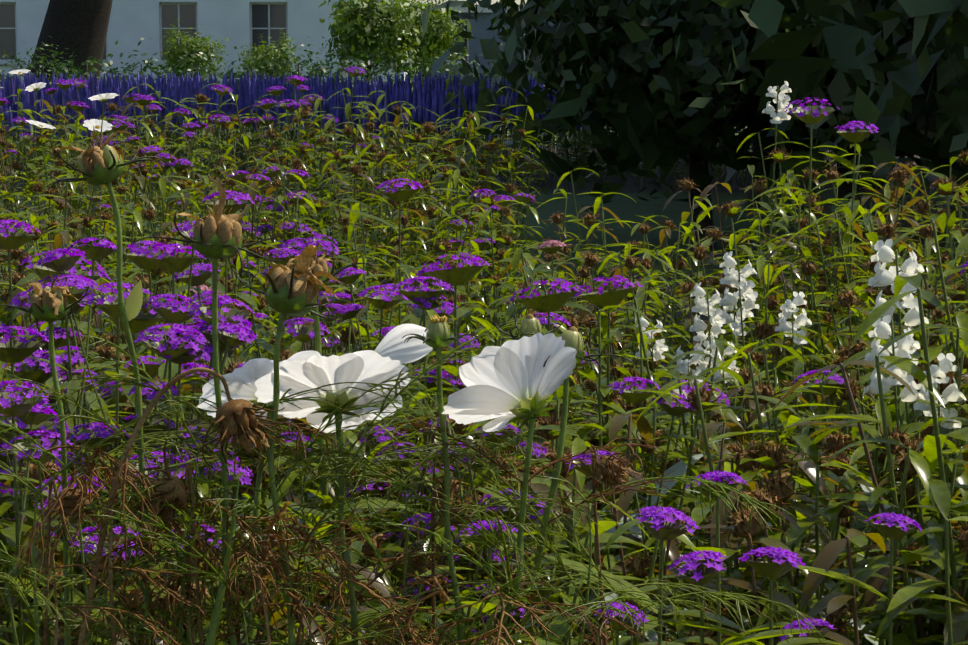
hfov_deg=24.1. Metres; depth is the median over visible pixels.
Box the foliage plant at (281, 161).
[205,114,304,265]
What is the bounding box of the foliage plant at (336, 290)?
[242,279,397,521]
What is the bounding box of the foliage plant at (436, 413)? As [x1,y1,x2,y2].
[242,382,450,629]
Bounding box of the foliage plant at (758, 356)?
[705,350,875,560]
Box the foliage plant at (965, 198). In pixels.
[948,182,967,312]
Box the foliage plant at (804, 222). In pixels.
[762,192,927,436]
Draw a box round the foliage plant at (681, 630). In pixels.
[665,578,874,644]
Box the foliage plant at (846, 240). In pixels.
[801,225,949,488]
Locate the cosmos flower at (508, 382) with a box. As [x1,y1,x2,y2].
[441,333,576,431]
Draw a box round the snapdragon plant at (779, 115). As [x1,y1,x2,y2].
[742,81,793,338]
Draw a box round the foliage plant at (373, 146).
[312,103,415,328]
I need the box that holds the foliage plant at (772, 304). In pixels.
[612,254,790,557]
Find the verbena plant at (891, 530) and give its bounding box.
[797,512,966,644]
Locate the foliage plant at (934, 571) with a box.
[764,561,967,642]
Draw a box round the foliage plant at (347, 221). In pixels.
[337,172,468,330]
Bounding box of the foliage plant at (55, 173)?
[48,136,136,320]
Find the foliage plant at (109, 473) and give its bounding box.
[74,422,145,632]
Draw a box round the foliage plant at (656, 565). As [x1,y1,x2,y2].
[440,562,726,644]
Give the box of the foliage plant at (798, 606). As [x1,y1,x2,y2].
[758,586,806,623]
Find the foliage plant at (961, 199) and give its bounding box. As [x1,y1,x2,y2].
[949,192,967,313]
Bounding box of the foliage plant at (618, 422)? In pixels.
[404,385,768,638]
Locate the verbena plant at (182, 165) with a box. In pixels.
[88,137,195,346]
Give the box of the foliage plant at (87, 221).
[72,207,243,459]
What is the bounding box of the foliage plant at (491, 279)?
[475,271,623,393]
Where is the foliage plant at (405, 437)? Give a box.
[205,367,423,614]
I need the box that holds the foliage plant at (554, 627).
[299,493,651,644]
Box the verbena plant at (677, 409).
[421,393,695,635]
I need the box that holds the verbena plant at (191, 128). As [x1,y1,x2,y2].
[132,114,234,273]
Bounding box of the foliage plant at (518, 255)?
[493,246,695,585]
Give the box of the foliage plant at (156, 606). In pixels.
[8,514,239,636]
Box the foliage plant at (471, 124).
[394,116,495,323]
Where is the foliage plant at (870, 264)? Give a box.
[845,247,964,514]
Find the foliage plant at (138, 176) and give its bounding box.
[22,130,162,340]
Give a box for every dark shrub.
[422,0,849,248]
[546,55,872,206]
[594,55,886,188]
[631,29,947,229]
[688,0,967,254]
[774,7,967,203]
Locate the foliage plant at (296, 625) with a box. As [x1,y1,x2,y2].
[294,617,344,633]
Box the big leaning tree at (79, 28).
[27,0,112,84]
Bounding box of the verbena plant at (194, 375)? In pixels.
[0,362,213,643]
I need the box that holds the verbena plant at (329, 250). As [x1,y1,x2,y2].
[177,240,348,539]
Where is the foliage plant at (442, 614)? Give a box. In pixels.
[417,610,471,644]
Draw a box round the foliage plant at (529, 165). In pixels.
[432,140,540,333]
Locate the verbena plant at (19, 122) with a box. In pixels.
[0,98,34,274]
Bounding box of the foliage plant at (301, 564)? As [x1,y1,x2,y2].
[199,528,451,639]
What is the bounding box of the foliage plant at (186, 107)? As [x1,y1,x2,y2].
[113,104,210,217]
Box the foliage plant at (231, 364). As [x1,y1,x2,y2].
[14,355,282,620]
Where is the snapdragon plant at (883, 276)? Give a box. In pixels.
[868,239,945,604]
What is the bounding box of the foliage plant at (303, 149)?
[256,143,360,325]
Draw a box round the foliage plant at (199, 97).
[97,90,221,230]
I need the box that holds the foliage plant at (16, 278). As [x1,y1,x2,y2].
[0,258,165,505]
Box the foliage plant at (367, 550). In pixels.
[347,432,606,643]
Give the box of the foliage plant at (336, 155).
[307,147,431,346]
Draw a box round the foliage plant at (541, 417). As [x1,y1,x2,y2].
[351,399,568,618]
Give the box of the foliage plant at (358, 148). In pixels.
[254,105,377,319]
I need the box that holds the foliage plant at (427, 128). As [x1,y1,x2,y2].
[367,90,478,265]
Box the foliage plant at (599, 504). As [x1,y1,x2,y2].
[576,379,690,640]
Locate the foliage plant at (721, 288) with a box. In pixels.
[573,276,742,546]
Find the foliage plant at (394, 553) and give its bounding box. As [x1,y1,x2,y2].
[295,420,512,643]
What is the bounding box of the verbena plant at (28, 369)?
[0,350,109,635]
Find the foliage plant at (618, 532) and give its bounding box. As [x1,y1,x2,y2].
[370,518,704,644]
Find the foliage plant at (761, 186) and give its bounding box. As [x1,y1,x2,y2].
[736,128,901,407]
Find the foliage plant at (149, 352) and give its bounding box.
[84,287,205,535]
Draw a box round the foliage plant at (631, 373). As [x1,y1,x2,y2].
[501,318,660,550]
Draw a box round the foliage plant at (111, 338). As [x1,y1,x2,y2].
[91,266,225,520]
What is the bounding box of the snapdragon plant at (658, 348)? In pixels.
[635,316,667,475]
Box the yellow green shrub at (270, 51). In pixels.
[234,29,295,82]
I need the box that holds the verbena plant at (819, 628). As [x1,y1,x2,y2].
[780,617,834,644]
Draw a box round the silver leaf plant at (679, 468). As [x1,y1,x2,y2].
[563,454,702,636]
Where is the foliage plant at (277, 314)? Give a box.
[272,284,403,464]
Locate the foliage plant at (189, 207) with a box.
[126,132,223,295]
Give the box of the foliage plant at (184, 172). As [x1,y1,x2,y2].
[171,163,271,295]
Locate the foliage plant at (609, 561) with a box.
[572,518,715,633]
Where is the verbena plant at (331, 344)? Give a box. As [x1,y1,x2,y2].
[238,283,402,532]
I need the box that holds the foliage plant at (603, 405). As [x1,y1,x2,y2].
[452,395,633,637]
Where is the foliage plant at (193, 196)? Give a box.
[175,158,275,286]
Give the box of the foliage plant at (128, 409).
[4,362,164,578]
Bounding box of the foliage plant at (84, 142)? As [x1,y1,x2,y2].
[51,125,164,311]
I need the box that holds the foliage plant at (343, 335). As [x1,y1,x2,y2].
[191,244,377,551]
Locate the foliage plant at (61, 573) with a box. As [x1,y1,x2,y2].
[4,526,306,644]
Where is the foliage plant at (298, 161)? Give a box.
[285,121,393,303]
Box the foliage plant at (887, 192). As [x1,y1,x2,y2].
[771,174,901,402]
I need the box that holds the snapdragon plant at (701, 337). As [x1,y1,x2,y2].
[690,331,717,530]
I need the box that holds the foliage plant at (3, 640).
[0,635,19,644]
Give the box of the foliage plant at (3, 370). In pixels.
[0,334,245,620]
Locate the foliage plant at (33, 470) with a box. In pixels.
[2,459,102,644]
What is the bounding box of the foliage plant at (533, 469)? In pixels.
[331,446,574,631]
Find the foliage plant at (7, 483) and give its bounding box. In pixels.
[0,436,33,560]
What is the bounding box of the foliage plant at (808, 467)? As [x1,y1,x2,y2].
[491,382,852,644]
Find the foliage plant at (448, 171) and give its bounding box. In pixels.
[344,139,477,348]
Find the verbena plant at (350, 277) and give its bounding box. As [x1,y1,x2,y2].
[333,266,595,536]
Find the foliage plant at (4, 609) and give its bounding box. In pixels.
[0,606,40,644]
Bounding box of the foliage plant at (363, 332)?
[211,318,377,612]
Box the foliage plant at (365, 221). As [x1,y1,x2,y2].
[287,186,410,349]
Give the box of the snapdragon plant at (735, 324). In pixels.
[721,290,753,445]
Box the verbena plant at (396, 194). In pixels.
[342,179,451,415]
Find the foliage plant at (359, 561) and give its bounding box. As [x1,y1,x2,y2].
[282,518,417,639]
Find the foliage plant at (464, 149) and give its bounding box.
[382,111,472,246]
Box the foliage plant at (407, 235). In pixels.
[388,189,511,363]
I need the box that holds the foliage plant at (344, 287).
[328,255,423,491]
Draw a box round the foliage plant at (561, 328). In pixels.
[467,316,571,575]
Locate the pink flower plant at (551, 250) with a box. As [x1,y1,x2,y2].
[533,240,604,496]
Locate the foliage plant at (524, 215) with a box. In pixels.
[435,153,545,352]
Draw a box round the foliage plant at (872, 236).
[842,212,967,417]
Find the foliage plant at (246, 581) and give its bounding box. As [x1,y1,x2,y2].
[189,481,450,639]
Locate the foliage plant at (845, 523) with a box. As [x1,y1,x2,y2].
[760,465,966,633]
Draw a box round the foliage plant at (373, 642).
[278,621,375,644]
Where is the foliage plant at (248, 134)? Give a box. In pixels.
[217,94,344,317]
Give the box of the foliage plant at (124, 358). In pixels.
[2,350,151,545]
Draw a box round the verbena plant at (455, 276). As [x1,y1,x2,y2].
[397,252,489,595]
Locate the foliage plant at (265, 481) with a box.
[212,430,520,642]
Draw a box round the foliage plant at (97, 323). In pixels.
[81,277,237,511]
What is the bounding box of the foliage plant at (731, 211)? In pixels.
[698,194,912,439]
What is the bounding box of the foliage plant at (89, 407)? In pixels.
[55,402,119,565]
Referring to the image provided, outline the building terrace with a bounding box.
[0,0,407,85]
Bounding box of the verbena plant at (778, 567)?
[657,546,842,644]
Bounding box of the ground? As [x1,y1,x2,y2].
[0,66,967,636]
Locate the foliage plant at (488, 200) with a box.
[461,189,623,429]
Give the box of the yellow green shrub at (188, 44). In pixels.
[161,19,228,80]
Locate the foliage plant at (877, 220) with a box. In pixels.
[858,186,967,360]
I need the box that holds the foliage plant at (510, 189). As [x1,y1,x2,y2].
[399,143,518,354]
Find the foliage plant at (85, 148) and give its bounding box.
[75,118,211,344]
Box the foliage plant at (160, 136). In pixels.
[95,112,189,279]
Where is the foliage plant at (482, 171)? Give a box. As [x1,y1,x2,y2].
[440,111,557,323]
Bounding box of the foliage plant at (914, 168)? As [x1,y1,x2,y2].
[898,157,967,403]
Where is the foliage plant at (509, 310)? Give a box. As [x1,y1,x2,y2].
[503,295,673,588]
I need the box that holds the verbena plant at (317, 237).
[281,234,370,528]
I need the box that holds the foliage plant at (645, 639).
[599,593,675,644]
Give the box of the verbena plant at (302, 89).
[241,67,369,288]
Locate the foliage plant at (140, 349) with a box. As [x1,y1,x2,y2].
[79,262,246,443]
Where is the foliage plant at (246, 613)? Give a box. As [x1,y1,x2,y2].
[39,509,296,636]
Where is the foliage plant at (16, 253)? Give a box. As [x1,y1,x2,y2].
[0,246,41,386]
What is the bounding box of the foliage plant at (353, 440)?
[189,425,397,620]
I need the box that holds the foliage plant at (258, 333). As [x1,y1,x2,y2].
[136,230,264,486]
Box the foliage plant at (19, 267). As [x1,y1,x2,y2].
[0,257,135,383]
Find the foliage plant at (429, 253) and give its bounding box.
[349,181,480,400]
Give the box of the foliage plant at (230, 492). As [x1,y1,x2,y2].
[165,374,283,594]
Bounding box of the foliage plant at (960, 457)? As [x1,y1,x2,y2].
[803,453,966,590]
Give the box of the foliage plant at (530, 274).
[500,266,662,603]
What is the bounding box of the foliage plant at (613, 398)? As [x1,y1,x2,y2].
[432,320,646,592]
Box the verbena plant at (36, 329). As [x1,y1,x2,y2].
[9,322,71,486]
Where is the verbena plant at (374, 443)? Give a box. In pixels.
[345,426,481,623]
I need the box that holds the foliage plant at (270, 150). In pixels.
[214,144,316,319]
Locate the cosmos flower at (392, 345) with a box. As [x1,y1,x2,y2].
[197,324,432,420]
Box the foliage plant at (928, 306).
[885,286,967,520]
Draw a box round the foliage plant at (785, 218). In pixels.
[715,203,817,436]
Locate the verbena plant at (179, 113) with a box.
[94,108,190,245]
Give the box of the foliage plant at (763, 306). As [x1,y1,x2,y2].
[666,219,794,436]
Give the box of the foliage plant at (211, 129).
[195,102,308,285]
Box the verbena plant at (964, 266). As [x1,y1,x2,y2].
[960,261,967,273]
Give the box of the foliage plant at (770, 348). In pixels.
[759,280,936,537]
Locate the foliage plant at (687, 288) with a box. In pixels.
[658,229,823,567]
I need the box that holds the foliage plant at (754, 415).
[746,373,947,525]
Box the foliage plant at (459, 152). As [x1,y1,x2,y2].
[446,146,545,313]
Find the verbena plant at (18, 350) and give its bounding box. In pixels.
[0,326,106,622]
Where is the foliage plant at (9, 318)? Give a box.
[5,288,41,382]
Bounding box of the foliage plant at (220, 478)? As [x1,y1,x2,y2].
[18,367,270,643]
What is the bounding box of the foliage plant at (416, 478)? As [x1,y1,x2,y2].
[348,359,569,575]
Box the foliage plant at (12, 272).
[6,216,145,387]
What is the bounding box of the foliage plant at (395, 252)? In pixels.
[274,208,409,445]
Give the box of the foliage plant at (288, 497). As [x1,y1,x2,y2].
[213,379,488,629]
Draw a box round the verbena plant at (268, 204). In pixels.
[253,166,317,350]
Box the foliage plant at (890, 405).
[770,306,967,628]
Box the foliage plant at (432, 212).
[414,164,549,399]
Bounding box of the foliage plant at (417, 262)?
[315,174,426,329]
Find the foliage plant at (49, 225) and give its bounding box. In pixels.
[0,213,85,341]
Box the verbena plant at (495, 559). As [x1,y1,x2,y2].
[393,513,534,642]
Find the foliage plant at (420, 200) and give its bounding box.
[359,153,436,348]
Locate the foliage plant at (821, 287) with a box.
[672,198,870,457]
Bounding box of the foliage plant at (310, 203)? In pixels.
[158,192,316,358]
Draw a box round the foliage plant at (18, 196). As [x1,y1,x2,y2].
[1,195,33,268]
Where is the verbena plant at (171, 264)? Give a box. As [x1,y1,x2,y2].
[9,221,228,644]
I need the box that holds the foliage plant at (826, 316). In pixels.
[801,244,930,486]
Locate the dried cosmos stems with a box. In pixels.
[12,367,640,644]
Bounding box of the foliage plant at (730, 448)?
[708,425,929,582]
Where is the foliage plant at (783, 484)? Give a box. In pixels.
[695,343,967,639]
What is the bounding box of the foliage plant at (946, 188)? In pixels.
[921,174,967,347]
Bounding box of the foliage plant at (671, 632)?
[597,482,862,640]
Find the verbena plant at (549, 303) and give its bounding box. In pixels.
[500,278,583,588]
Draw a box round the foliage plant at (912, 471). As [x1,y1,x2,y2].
[857,417,967,626]
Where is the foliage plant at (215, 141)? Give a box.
[137,83,245,285]
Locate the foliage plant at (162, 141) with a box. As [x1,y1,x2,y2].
[119,138,194,274]
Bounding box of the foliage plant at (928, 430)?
[789,419,962,597]
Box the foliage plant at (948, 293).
[875,246,967,427]
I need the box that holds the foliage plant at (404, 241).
[386,230,522,433]
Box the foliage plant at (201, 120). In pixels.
[109,93,217,265]
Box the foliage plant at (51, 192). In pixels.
[0,166,121,388]
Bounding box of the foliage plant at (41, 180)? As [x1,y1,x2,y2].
[22,146,129,328]
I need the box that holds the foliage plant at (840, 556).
[790,511,927,644]
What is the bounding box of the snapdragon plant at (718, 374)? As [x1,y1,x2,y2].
[707,337,738,539]
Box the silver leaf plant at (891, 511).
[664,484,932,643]
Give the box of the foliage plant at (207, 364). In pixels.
[170,294,334,591]
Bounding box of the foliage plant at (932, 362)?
[824,357,966,532]
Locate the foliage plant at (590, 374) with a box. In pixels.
[569,342,689,640]
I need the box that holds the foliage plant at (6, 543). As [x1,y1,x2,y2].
[0,433,61,624]
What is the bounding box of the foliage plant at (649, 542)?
[511,537,735,644]
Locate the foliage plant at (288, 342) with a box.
[186,329,303,533]
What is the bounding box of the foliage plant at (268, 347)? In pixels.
[236,342,419,620]
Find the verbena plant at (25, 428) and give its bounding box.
[0,406,69,644]
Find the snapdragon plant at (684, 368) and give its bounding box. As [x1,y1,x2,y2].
[673,346,703,543]
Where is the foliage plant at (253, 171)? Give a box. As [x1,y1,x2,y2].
[190,146,272,337]
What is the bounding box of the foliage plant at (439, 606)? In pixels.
[420,590,530,644]
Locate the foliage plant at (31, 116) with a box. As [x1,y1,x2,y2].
[0,89,84,253]
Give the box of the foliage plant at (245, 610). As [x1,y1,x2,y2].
[115,521,270,643]
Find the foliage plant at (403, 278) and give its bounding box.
[349,273,482,471]
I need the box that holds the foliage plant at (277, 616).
[49,537,365,644]
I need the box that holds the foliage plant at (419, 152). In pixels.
[391,135,439,285]
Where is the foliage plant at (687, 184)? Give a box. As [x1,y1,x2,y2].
[663,165,838,405]
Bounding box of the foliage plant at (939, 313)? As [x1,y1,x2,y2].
[926,303,967,441]
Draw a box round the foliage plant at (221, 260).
[181,203,281,358]
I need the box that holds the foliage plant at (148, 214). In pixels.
[119,176,286,357]
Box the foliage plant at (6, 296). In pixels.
[0,213,43,338]
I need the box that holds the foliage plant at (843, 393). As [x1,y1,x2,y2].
[590,290,872,587]
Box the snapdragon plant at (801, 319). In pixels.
[775,292,811,490]
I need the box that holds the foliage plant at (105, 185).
[51,132,145,280]
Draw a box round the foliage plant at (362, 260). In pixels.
[246,252,468,540]
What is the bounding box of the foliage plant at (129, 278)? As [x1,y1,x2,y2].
[123,265,288,557]
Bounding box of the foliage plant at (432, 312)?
[295,300,484,577]
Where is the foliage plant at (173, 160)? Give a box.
[102,128,200,275]
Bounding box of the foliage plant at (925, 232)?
[765,216,950,467]
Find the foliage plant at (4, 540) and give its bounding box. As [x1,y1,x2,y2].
[0,515,61,641]
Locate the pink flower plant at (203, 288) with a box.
[161,285,211,446]
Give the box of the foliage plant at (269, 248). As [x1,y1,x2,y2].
[205,209,310,360]
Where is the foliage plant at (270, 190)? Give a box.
[189,168,297,357]
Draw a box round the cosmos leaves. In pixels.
[0,321,828,644]
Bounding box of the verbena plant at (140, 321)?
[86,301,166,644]
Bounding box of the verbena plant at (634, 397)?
[591,377,703,637]
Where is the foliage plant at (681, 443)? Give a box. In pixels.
[465,327,717,629]
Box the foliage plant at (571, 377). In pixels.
[384,374,575,584]
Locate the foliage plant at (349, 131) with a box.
[329,102,460,307]
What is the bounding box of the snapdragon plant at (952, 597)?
[914,559,966,628]
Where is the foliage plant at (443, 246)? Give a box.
[341,202,491,491]
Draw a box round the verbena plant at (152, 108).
[89,85,233,285]
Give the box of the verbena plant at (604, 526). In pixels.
[513,450,692,644]
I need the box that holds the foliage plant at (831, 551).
[709,479,967,644]
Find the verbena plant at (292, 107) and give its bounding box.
[265,76,385,321]
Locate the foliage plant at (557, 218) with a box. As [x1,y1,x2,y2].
[542,168,684,401]
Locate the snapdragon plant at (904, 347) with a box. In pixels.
[863,315,924,607]
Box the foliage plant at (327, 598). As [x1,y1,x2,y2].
[98,512,346,639]
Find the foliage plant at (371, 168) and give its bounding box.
[326,159,414,321]
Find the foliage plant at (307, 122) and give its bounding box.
[235,94,339,261]
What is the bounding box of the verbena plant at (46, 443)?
[0,412,175,644]
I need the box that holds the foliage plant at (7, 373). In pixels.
[0,269,40,542]
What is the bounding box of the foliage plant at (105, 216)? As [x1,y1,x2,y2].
[0,168,116,392]
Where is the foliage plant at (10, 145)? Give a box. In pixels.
[1,142,16,224]
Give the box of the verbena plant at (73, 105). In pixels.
[0,78,99,267]
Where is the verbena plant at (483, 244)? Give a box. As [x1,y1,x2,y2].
[446,189,534,353]
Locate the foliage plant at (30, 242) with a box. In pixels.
[0,191,45,295]
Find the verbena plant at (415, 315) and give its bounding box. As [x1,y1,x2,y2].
[390,276,466,619]
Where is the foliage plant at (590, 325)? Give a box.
[431,287,617,578]
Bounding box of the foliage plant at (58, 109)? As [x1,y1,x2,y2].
[0,102,65,298]
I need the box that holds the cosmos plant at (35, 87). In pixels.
[0,69,57,227]
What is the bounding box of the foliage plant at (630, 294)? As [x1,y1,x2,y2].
[511,250,674,548]
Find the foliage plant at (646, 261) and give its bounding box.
[578,196,712,465]
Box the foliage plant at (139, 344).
[42,271,203,534]
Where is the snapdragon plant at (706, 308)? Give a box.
[689,282,725,530]
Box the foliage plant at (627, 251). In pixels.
[506,242,668,429]
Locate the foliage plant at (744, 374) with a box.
[705,359,943,536]
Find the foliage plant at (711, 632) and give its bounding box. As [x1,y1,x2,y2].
[674,622,850,644]
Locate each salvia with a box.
[0,71,121,178]
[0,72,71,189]
[1,73,125,163]
[4,71,183,153]
[21,72,318,190]
[78,71,328,167]
[97,71,368,177]
[125,71,333,155]
[275,73,580,192]
[316,70,546,162]
[330,72,589,178]
[362,71,569,156]
[542,127,738,154]
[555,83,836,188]
[555,125,829,177]
[558,128,750,165]
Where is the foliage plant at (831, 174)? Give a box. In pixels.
[766,160,929,399]
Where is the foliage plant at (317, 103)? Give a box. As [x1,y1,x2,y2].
[297,94,410,309]
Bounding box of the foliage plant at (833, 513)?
[574,499,888,644]
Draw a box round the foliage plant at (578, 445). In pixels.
[464,425,702,644]
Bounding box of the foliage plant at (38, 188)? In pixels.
[25,139,146,357]
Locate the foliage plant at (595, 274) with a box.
[545,252,642,435]
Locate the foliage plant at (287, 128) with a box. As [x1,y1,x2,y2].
[222,107,334,267]
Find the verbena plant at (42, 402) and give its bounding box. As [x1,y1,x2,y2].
[22,399,66,496]
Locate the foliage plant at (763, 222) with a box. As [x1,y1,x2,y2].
[737,201,890,433]
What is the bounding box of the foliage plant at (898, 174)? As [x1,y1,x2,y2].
[750,144,930,401]
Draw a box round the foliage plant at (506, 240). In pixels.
[477,232,623,423]
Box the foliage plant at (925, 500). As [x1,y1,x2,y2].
[880,433,967,644]
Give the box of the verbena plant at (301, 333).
[87,317,329,607]
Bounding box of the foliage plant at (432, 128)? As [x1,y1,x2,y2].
[375,119,456,260]
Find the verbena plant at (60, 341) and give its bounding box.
[0,327,313,643]
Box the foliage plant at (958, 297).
[937,282,967,465]
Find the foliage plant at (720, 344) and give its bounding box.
[521,336,758,637]
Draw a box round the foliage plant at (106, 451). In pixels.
[30,387,145,623]
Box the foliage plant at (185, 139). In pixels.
[170,110,257,288]
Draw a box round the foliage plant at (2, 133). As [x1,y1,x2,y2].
[0,114,82,244]
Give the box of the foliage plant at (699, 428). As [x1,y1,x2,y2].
[469,411,718,634]
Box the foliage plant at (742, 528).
[635,367,967,644]
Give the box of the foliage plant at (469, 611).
[217,514,534,644]
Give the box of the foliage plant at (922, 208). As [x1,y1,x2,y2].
[765,181,942,468]
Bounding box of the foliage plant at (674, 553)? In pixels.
[603,457,853,639]
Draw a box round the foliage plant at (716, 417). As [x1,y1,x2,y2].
[520,350,741,617]
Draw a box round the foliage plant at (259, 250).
[190,212,280,420]
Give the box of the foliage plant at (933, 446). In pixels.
[849,274,967,644]
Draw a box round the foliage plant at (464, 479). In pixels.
[388,384,665,641]
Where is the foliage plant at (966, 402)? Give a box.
[855,393,967,567]
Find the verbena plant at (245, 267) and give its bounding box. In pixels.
[191,244,270,486]
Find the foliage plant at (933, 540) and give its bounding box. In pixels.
[797,373,967,642]
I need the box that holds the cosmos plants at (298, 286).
[0,126,637,644]
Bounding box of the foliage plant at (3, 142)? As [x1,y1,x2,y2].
[0,128,77,289]
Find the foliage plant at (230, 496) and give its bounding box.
[202,431,406,627]
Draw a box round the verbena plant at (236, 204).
[202,190,268,510]
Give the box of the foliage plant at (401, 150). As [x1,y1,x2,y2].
[344,138,418,255]
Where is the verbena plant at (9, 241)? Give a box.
[0,219,85,626]
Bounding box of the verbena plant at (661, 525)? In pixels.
[544,505,750,644]
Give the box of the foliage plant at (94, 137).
[48,126,140,268]
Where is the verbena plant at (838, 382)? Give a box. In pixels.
[792,369,866,537]
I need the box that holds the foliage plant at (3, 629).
[0,545,246,644]
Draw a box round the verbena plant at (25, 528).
[0,473,117,634]
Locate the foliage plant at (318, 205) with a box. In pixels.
[313,195,427,351]
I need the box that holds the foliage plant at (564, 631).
[523,602,570,644]
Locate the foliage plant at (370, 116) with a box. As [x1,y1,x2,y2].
[317,111,410,256]
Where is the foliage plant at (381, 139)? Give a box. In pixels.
[314,133,422,281]
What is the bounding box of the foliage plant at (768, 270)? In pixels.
[610,263,819,544]
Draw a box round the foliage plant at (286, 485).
[255,455,469,644]
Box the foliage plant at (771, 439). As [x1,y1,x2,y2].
[722,332,966,607]
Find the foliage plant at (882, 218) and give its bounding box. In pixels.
[725,209,884,399]
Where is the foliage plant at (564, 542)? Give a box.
[466,426,707,629]
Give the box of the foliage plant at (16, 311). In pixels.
[13,298,234,596]
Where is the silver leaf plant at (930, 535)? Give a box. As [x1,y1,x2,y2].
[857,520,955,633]
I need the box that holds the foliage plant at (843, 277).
[722,208,870,374]
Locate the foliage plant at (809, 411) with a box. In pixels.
[706,375,839,560]
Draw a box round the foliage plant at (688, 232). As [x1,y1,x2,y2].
[573,221,702,470]
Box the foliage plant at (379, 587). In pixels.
[71,493,404,644]
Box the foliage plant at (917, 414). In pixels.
[864,361,962,550]
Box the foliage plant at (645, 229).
[621,215,756,433]
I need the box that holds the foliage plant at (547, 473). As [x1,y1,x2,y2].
[484,404,683,629]
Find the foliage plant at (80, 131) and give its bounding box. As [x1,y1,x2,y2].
[52,115,113,289]
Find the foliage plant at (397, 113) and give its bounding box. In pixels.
[370,101,485,300]
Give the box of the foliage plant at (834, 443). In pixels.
[662,346,967,644]
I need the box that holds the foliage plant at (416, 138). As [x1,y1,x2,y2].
[389,129,517,324]
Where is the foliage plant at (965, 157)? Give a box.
[937,149,967,258]
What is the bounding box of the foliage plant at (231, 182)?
[171,141,290,327]
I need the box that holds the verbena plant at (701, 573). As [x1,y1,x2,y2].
[634,550,822,644]
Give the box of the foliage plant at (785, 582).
[754,577,901,644]
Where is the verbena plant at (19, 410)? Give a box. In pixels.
[0,323,220,644]
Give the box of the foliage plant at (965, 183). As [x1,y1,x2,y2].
[949,180,967,206]
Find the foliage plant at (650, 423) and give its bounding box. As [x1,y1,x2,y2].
[649,415,814,560]
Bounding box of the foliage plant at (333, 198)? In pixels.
[313,172,435,346]
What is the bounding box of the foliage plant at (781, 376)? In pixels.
[725,302,845,523]
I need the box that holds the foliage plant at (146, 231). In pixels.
[96,161,217,295]
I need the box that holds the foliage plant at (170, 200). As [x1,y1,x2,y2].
[120,181,202,383]
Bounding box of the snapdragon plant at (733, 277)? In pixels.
[711,251,763,545]
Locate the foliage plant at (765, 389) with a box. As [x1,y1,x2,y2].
[718,355,964,609]
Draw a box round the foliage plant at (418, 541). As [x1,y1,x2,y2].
[232,500,499,643]
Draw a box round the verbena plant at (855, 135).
[819,121,882,415]
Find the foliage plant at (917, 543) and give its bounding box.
[856,481,958,644]
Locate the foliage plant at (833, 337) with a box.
[718,290,875,442]
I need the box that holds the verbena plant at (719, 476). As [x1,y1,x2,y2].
[672,471,804,644]
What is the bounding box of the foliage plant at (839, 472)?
[786,381,965,644]
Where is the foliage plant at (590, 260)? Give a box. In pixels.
[494,241,665,480]
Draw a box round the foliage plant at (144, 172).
[105,162,204,312]
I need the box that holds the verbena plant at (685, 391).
[663,379,729,564]
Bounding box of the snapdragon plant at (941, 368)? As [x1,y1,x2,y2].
[913,353,965,607]
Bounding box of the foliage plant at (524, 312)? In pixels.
[437,243,562,442]
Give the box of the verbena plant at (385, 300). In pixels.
[175,263,463,568]
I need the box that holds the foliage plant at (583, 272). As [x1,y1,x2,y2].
[567,219,712,461]
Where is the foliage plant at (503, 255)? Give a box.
[463,204,605,373]
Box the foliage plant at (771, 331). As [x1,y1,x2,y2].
[754,259,946,488]
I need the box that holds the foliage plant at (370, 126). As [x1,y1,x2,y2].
[325,88,439,284]
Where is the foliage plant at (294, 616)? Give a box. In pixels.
[218,560,304,640]
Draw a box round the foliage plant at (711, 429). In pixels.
[494,393,857,644]
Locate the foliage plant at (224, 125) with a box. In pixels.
[122,84,230,261]
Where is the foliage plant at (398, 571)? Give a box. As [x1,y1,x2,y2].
[332,410,562,637]
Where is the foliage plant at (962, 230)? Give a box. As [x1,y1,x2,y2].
[930,173,967,344]
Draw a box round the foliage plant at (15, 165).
[0,158,27,263]
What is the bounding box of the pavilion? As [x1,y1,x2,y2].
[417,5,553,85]
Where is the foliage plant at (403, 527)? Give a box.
[392,457,498,600]
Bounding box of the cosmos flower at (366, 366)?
[255,350,409,432]
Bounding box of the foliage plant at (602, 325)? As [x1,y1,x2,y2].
[435,305,685,636]
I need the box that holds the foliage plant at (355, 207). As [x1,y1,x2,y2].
[323,198,457,526]
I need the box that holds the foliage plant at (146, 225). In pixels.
[120,202,200,354]
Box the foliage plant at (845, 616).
[823,582,967,638]
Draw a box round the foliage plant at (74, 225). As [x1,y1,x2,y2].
[63,175,193,385]
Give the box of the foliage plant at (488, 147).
[422,117,507,342]
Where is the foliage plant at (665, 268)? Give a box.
[572,249,691,440]
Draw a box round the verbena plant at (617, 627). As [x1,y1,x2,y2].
[529,602,648,644]
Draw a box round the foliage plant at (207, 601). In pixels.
[2,410,238,630]
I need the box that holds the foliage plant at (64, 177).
[0,138,96,274]
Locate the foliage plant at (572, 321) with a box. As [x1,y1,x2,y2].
[521,275,749,640]
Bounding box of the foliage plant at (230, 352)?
[228,309,345,500]
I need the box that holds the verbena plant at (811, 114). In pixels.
[750,97,871,367]
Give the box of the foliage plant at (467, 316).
[261,311,497,592]
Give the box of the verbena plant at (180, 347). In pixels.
[25,237,291,644]
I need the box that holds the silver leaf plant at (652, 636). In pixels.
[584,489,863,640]
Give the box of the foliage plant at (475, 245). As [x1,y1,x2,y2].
[402,237,490,465]
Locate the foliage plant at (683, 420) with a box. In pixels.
[643,369,832,643]
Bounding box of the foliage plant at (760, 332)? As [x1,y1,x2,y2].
[585,247,778,500]
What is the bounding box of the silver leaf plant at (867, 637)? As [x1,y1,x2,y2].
[814,593,878,644]
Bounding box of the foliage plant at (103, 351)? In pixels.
[4,334,131,558]
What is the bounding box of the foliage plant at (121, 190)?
[22,182,139,341]

